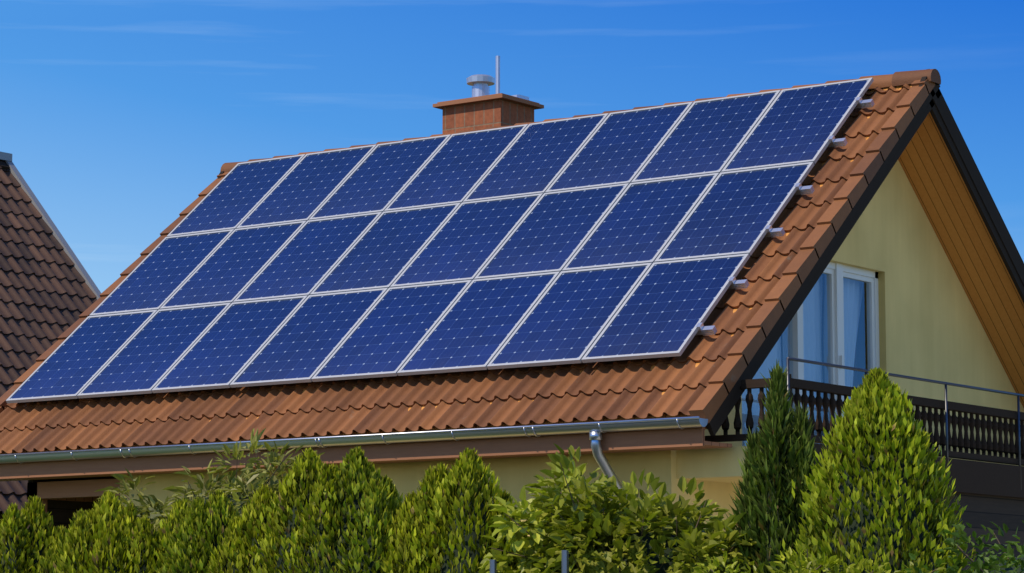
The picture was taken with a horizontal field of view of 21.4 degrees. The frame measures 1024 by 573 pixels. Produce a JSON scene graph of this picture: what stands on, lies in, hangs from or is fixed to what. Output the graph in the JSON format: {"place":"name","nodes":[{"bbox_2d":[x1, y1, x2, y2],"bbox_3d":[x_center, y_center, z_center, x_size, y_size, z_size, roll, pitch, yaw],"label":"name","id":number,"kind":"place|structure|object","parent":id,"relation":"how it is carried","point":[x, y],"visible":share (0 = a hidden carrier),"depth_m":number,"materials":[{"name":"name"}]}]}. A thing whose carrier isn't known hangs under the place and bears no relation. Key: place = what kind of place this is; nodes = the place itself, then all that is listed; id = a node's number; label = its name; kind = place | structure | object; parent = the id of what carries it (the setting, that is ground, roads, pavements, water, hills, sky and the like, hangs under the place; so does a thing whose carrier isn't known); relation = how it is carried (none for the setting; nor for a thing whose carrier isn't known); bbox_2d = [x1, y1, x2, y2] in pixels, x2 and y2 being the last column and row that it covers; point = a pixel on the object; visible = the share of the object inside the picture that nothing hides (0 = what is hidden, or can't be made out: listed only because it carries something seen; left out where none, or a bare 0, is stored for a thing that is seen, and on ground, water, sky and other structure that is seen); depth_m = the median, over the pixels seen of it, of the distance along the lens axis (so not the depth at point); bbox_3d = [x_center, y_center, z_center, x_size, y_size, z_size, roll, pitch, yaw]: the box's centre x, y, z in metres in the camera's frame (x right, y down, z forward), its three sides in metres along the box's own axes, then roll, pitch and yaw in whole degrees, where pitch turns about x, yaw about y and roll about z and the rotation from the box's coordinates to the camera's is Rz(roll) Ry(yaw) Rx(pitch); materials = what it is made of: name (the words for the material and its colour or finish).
{"place":"outdoors","nodes":[
{"label":"outdoors","id":0,"kind":"place"},
{"bbox_2d":[0,160,20,520],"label":"neighbour roof slab","id":1,"kind":"structure","parent":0,"point":[4,165],"depth_m":38.77,"materials":[{"name":"brown"}]},
{"bbox_2d":[0,166,96,513],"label":"neighbour roof tiles","id":2,"kind":"object","parent":1,"relation":"on","point":[48,296],"visible":0.32,"depth_m":36.75,"materials":[{"name":"brown tile"}]},
{"bbox_2d":[0,152,100,299],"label":"roof edge trim","id":3,"kind":"structure","parent":1,"relation":"attached to","point":[46,218],"depth_m":38.28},
{"bbox_2d":[27,479,119,530],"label":"wooden beam","id":4,"kind":"structure","parent":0,"point":[81,490],"depth_m":26.31,"materials":[{"name":"brown wood"}]},
{"bbox_2d":[0,0,1023,292],"label":"sky","id":5,"kind":"structure","parent":0,"point":[116,115],"materials":[{"name":"blue"}]},
{"label":"ground","id":6,"kind":"structure","parent":0,"visible":0},
{"bbox_2d":[0,494,65,572],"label":"thuja hedge","id":7,"kind":"object","parent":6,"relation":"on","point":[22,550],"visible":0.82,"depth_m":20.79,"materials":[{"name":"green plant"}]},
{"bbox_2d":[34,508,94,572],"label":"thuja hedge","id":8,"kind":"object","parent":6,"relation":"on","point":[48,560],"visible":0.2,"depth_m":20.60,"materials":[{"name":"green plant"}]},
{"bbox_2d":[28,476,115,547],"bbox_3d":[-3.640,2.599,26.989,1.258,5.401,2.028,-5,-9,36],"label":"dark opening","id":9,"kind":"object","parent":6,"relation":"on","point":[61,511],"depth_m":26.90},
{"bbox_2d":[53,490,155,572],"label":"thuja hedge","id":10,"kind":"object","parent":6,"relation":"on","point":[109,520],"visible":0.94,"depth_m":20.06,"materials":[{"name":"green plant"}]},
{"bbox_2d":[116,498,191,572],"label":"thuja hedge","id":11,"kind":"object","parent":6,"relation":"on","point":[145,535],"visible":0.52,"depth_m":20.03,"materials":[{"name":"green plant"}]},
{"bbox_2d":[154,489,250,572],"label":"thuja hedge","id":12,"kind":"object","parent":6,"relation":"on","point":[199,528],"visible":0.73,"depth_m":19.64,"materials":[{"name":"green plant"}]},
{"bbox_2d":[206,484,280,572],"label":"thuja hedge","id":13,"kind":"object","parent":6,"relation":"on","point":[237,543],"visible":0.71,"depth_m":19.35,"materials":[{"name":"green plant"}]},
{"bbox_2d":[248,447,344,572],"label":"thuja hedge","id":14,"kind":"object","parent":6,"relation":"on","point":[299,486],"visible":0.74,"depth_m":18.89,"materials":[{"name":"green plant"}]},
{"bbox_2d":[281,446,402,572],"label":"thuja hedge","id":15,"kind":"object","parent":6,"relation":"on","point":[371,502],"visible":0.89,"depth_m":18.67,"materials":[{"name":"green plant"}]},
{"bbox_2d":[361,490,439,572],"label":"thuja hedge","id":16,"kind":"object","parent":6,"relation":"on","point":[393,560],"visible":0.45,"depth_m":18.36,"materials":[{"name":"green plant"}]},
{"bbox_2d":[393,447,530,572],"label":"thuja hedge","id":17,"kind":"object","parent":6,"relation":"on","point":[455,515],"visible":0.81,"depth_m":18.32,"materials":[{"name":"green plant"}]},
{"bbox_2d":[490,550,568,572],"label":"fence posts","id":18,"kind":"object","parent":6,"relation":"on","point":[565,562],"visible":1,"depth_m":16.94,"materials":[{"name":"silver metal"}]},
{"bbox_2d":[120,160,1023,549],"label":"house walls","id":19,"kind":"structure","parent":6,"relation":"on","point":[930,326],"depth_m":25.71,"materials":[{"name":"beige paint"}]},
{"bbox_2d":[0,96,870,453],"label":"roof slab","id":20,"kind":"structure","parent":19,"relation":"on","point":[576,420],"depth_m":23.53,"materials":[{"name":"brown"}]},
{"bbox_2d":[0,427,731,480],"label":"fascia board","id":21,"kind":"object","parent":20,"relation":"attached to","point":[611,442],"depth_m":23.34,"materials":[{"name":"brown wood"}]},
{"bbox_2d":[0,418,707,463],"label":"gutter","id":22,"kind":"object","parent":21,"relation":"attached to","point":[609,427],"visible":0.82,"depth_m":23.27,"materials":[{"name":"silver metal"}]},
{"bbox_2d":[0,416,699,503],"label":"gutter fittings","id":23,"kind":"object","parent":22,"relation":"attached to","point":[595,437],"visible":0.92,"depth_m":22.66,"materials":[{"name":"silver metal"}]},
{"bbox_2d":[0,84,910,452],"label":"roof tiles","id":24,"kind":"object","parent":20,"relation":"on","point":[610,390],"visible":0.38,"depth_m":23.87,"materials":[{"name":"brown tile"}]},
{"bbox_2d":[6,77,873,402],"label":"panel frames","id":25,"kind":"structure","parent":24,"relation":"attached to","point":[470,281],"depth_m":25.61,"materials":[{"name":"silver metal"}]},
{"bbox_2d":[10,312,152,398],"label":"glass panel","id":26,"kind":"object","parent":25,"relation":"attached to","point":[83,354],"visible":1,"depth_m":27.10,"materials":[{"name":"blue glass"}]},
{"bbox_2d":[82,305,225,393],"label":"glass panel","id":27,"kind":"object","parent":25,"relation":"attached to","point":[154,349],"visible":1,"depth_m":26.52,"materials":[{"name":"blue glass"}]},
{"bbox_2d":[93,232,228,313],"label":"glass panel","id":28,"kind":"object","parent":25,"relation":"attached to","point":[161,273],"visible":1,"depth_m":28.13,"materials":[{"name":"blue glass"}]},
{"bbox_2d":[156,298,302,387],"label":"glass panel","id":29,"kind":"object","parent":25,"relation":"attached to","point":[229,344],"visible":1,"depth_m":25.94,"materials":[{"name":"blue glass"}]},
{"bbox_2d":[164,223,301,306],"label":"glass panel","id":30,"kind":"object","parent":25,"relation":"attached to","point":[229,269],"visible":1,"depth_m":27.55,"materials":[{"name":"blue glass"}]},
{"bbox_2d":[172,156,300,233],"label":"glass panel","id":31,"kind":"object","parent":25,"relation":"attached to","point":[236,195],"visible":1,"depth_m":29.16,"materials":[{"name":"blue glass"}]},
{"bbox_2d":[241,147,371,225],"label":"glass panel","id":32,"kind":"object","parent":25,"relation":"attached to","point":[306,186],"visible":1,"depth_m":28.57,"materials":[{"name":"blue glass"}]},
{"bbox_2d":[238,214,377,299],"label":"glass panel","id":33,"kind":"object","parent":25,"relation":"attached to","point":[307,257],"visible":1,"depth_m":26.97,"materials":[{"name":"blue glass"}]},
{"bbox_2d":[235,290,382,382],"bbox_3d":[-1.891,0.466,25.370,0.919,0.915,1.073,-5,-9,36],"label":"glass panel","id":34,"kind":"object","parent":25,"relation":"attached to","point":[308,337],"visible":1,"depth_m":25.36,"materials":[{"name":"blue glass"}]},
{"bbox_2d":[313,137,445,217],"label":"glass panel","id":35,"kind":"object","parent":25,"relation":"attached to","point":[379,178],"visible":1,"depth_m":27.99,"materials":[{"name":"blue glass"}]},
{"bbox_2d":[315,205,455,291],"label":"glass panel","id":36,"kind":"object","parent":25,"relation":"attached to","point":[385,249],"visible":1,"depth_m":26.39,"materials":[{"name":"blue glass"}]},
{"bbox_2d":[316,282,466,376],"bbox_3d":[-1.091,0.393,24.790,0.919,0.911,1.075,-5,-9,36],"label":"glass panel","id":37,"kind":"object","parent":25,"relation":"attached to","point":[388,334],"visible":1,"depth_m":24.78,"materials":[{"name":"blue glass"}]},
{"bbox_2d":[389,127,522,208],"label":"glass panel","id":38,"kind":"object","parent":25,"relation":"attached to","point":[456,167],"visible":1,"depth_m":27.41,"materials":[{"name":"blue glass"}]},
{"bbox_2d":[395,196,537,284],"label":"glass panel","id":39,"kind":"object","parent":25,"relation":"attached to","point":[466,240],"visible":1,"depth_m":25.81,"materials":[{"name":"blue glass"}]},
{"bbox_2d":[402,274,554,370],"bbox_3d":[-0.291,0.319,24.210,0.919,0.913,1.076,-5,-9,36],"label":"glass panel","id":40,"kind":"object","parent":25,"relation":"attached to","point":[478,323],"visible":1,"depth_m":24.20,"materials":[{"name":"blue glass"}]},
{"bbox_2d":[468,115,604,199],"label":"glass panel","id":41,"kind":"object","parent":25,"relation":"attached to","point":[536,157],"visible":1,"depth_m":26.84,"materials":[{"name":"blue glass"}]},
{"bbox_2d":[479,185,624,276],"bbox_3d":[0.376,-0.515,25.235,0.919,0.916,1.075,-5,-9,36],"label":"glass panel","id":42,"kind":"object","parent":25,"relation":"attached to","point":[552,231],"visible":1,"depth_m":25.23,"materials":[{"name":"blue glass"}]},
{"bbox_2d":[492,266,646,363],"bbox_3d":[0.508,0.245,23.630,0.919,0.906,1.078,-5,-9,36],"label":"glass panel","id":43,"kind":"object","parent":25,"relation":"attached to","point":[568,317],"visible":1,"depth_m":23.62,"materials":[{"name":"blue glass"}]},
{"bbox_2d":[550,104,687,189],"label":"glass panel","id":44,"kind":"object","parent":25,"relation":"attached to","point":[619,147],"visible":1,"depth_m":26.25,"materials":[{"name":"blue glass"}]},
{"bbox_2d":[567,176,713,267],"bbox_3d":[1.175,-0.588,24.655,0.919,0.909,1.081,-5,-9,36],"label":"glass panel","id":45,"kind":"object","parent":25,"relation":"attached to","point":[641,222],"visible":1,"depth_m":24.64,"materials":[{"name":"blue glass"}]},
{"bbox_2d":[587,256,743,356],"bbox_3d":[1.308,0.172,23.050,0.919,0.913,1.073,-5,-9,36],"label":"glass panel","id":46,"kind":"object","parent":25,"relation":"attached to","point":[665,307],"visible":1,"depth_m":23.04,"materials":[{"name":"blue glass"}]},
{"bbox_2d":[636,93,775,179],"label":"glass panel","id":47,"kind":"object","parent":25,"relation":"attached to","point":[706,136],"visible":1,"depth_m":25.67,"materials":[{"name":"blue glass"}]},
{"bbox_2d":[660,165,807,258],"bbox_3d":[1.975,-0.662,24.075,0.919,0.908,1.079,-5,-9,36],"label":"glass panel","id":48,"kind":"object","parent":25,"relation":"attached to","point":[734,212],"visible":1,"depth_m":24.06,"materials":[{"name":"blue glass"}]},
{"bbox_2d":[727,80,867,168],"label":"glass panel","id":49,"kind":"object","parent":25,"relation":"attached to","point":[797,125],"visible":1,"depth_m":25.09,"materials":[{"name":"blue glass"}]},
{"bbox_2d":[442,122,510,133],"bbox_3d":[-0.251,-1.033,28.782,0.770,1.260,0.600,-5,-9,36],"label":"flashing","id":50,"kind":"object","parent":24,"relation":"on","point":[457,130],"visible":0.14,"depth_m":28.59,"materials":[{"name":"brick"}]},
{"bbox_2d":[442,99,533,129],"bbox_3d":[-0.251,-1.780,28.876,0.770,0.245,0.600,-5,-9,36],"label":"chimney","id":51,"kind":"object","parent":50,"relation":"on","point":[484,113],"visible":0.71,"depth_m":28.63,"materials":[{"name":"brown brick"}]},
{"bbox_2d":[433,93,543,109],"bbox_3d":[-0.251,-1.929,28.895,0.920,0.055,0.750,-5,-9,36],"label":"chimney cap","id":52,"kind":"object","parent":51,"relation":"on","point":[502,96],"visible":0.57,"depth_m":28.61,"materials":[{"name":"brown concrete"}]},
{"bbox_2d":[466,56,528,99],"bbox_3d":[-0.186,-2.177,28.901,0.575,0.440,0.464,-5,-9,36],"label":"chimney cowl","id":53,"kind":"object","parent":52,"relation":"on","point":[480,84],"visible":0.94,"depth_m":28.82,"materials":[{"name":"silver metal"}]},
{"bbox_2d":[696,97,873,335],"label":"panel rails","id":54,"kind":"object","parent":24,"relation":"on","point":[703,330],"visible":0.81,"depth_m":23.55,"materials":[{"name":"silver metal"}]},
{"bbox_2d":[0,79,934,422],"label":"roof edge tiles","id":55,"kind":"object","parent":20,"relation":"on","point":[722,381],"visible":0.48,"depth_m":23.47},
{"bbox_2d":[220,69,940,172],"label":"roof ridge tiles","id":56,"kind":"object","parent":20,"relation":"on","point":[900,78],"visible":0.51,"depth_m":25.87,"materials":[{"name":"brown tile"}]},
{"bbox_2d":[218,76,1023,435],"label":"roof bargeboards","id":57,"kind":"object","parent":19,"relation":"attached to","point":[934,104],"visible":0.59,"depth_m":24.93,"materials":[{"name":"black wood"}]},
{"bbox_2d":[676,446,839,486],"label":"wall","id":58,"kind":"structure","parent":19,"relation":"attached to","point":[717,465],"depth_m":22.10,"materials":[{"name":"yellow paint"}]},
{"bbox_2d":[705,374,1023,497],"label":"balcony","id":59,"kind":"structure","parent":58,"relation":"on","point":[976,476],"depth_m":24.12,"materials":[{"name":"brown wood"}]},
{"bbox_2d":[786,357,1023,489],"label":"metal railing","id":60,"kind":"object","parent":59,"relation":"attached to","point":[918,379],"visible":0.65,"depth_m":23.90,"materials":[{"name":"grey metal"}]},
{"bbox_2d":[742,336,781,445],"bbox_3d":[2.076,0.592,23.799,0.040,1.860,1.140,-5,-9,36],"label":"curtain","id":61,"kind":"object","parent":19,"relation":"hanging from","point":[773,356],"visible":0.06,"depth_m":23.90,"materials":[{"name":"fabric"}]},
{"bbox_2d":[782,275,823,443],"bbox_3d":[2.637,0.688,24.560,0.040,1.860,0.700,-5,-9,36],"label":"curtain","id":62,"kind":"object","parent":19,"relation":"hanging from","point":[812,315],"visible":0.31,"depth_m":24.71,"materials":[{"name":"fabric"}]},
{"bbox_2d":[781,274,824,382],"bbox_3d":[2.298,0.765,24.613,0.001,2.120,3.140,-5,-9,36],"label":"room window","id":63,"kind":"structure","parent":19,"relation":"attached to","point":[822,330],"depth_m":25.50,"materials":[{"name":"white"}]},
{"bbox_2d":[790,262,879,435],"bbox_3d":[2.659,0.659,24.329,0.110,1.860,2.590,-5,-9,36],"label":"window frame","id":64,"kind":"object","parent":19,"relation":"attached to","point":[836,273],"visible":0.33,"depth_m":24.78,"materials":[{"name":"white plastic"}]},
{"bbox_2d":[824,274,863,433],"bbox_3d":[3.059,0.769,25.200,0.120,1.860,0.760,-5,-9,36],"label":"curtain","id":65,"kind":"object","parent":19,"relation":"hanging from","point":[852,292],"depth_m":25.29,"materials":[{"name":"white fabric"}]},
{"bbox_2d":[869,84,1023,407],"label":"roof slab","id":66,"kind":"structure","parent":19,"relation":"on","point":[939,187],"depth_m":26.28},
{"bbox_2d":[724,360,823,572],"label":"conifer tree","id":67,"kind":"object","parent":6,"relation":"on","point":[779,451],"visible":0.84,"depth_m":17.41,"materials":[{"name":"green plant"}]},
{"bbox_2d":[780,367,979,572],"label":"thuja","id":68,"kind":"object","parent":6,"relation":"on","point":[873,507],"visible":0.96,"depth_m":16.36,"materials":[{"name":"green plant"}]},
{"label":"shrub trunks","id":69,"kind":"object","parent":6,"relation":"on","visible":0},
{"bbox_2d":[95,428,324,530],"bbox_3d":[-2.167,1.747,20.929,2.404,1.345,1.538,-5,-9,36],"label":"leafy shrub","id":70,"kind":"object","parent":69,"relation":"on","point":[240,487],"visible":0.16,"depth_m":20.86,"materials":[{"name":"green plant"}]},
{"bbox_2d":[478,444,756,572],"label":"leafy shrub","id":71,"kind":"object","parent":69,"relation":"on","point":[636,534],"visible":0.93,"depth_m":17.53,"materials":[{"name":"green plant"}]},
{"bbox_2d":[692,538,961,572],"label":"yellow shrub","id":72,"kind":"object","parent":69,"relation":"on","point":[795,562],"visible":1,"depth_m":15.42,"materials":[{"name":"green plant"}]},
{"bbox_2d":[901,520,1023,572],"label":"bush","id":73,"kind":"object","parent":69,"relation":"on","point":[1006,564],"visible":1,"depth_m":15.42,"materials":[{"name":"green plant"}]},
{"label":"terrace paving","id":74,"kind":"structure","parent":0,"visible":0},
{"bbox_2d":[821,489,1023,569],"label":"wall","id":75,"kind":"structure","parent":74,"relation":"on","point":[984,510],"depth_m":24.60,"materials":[{"name":"grey paint"}]}
]}

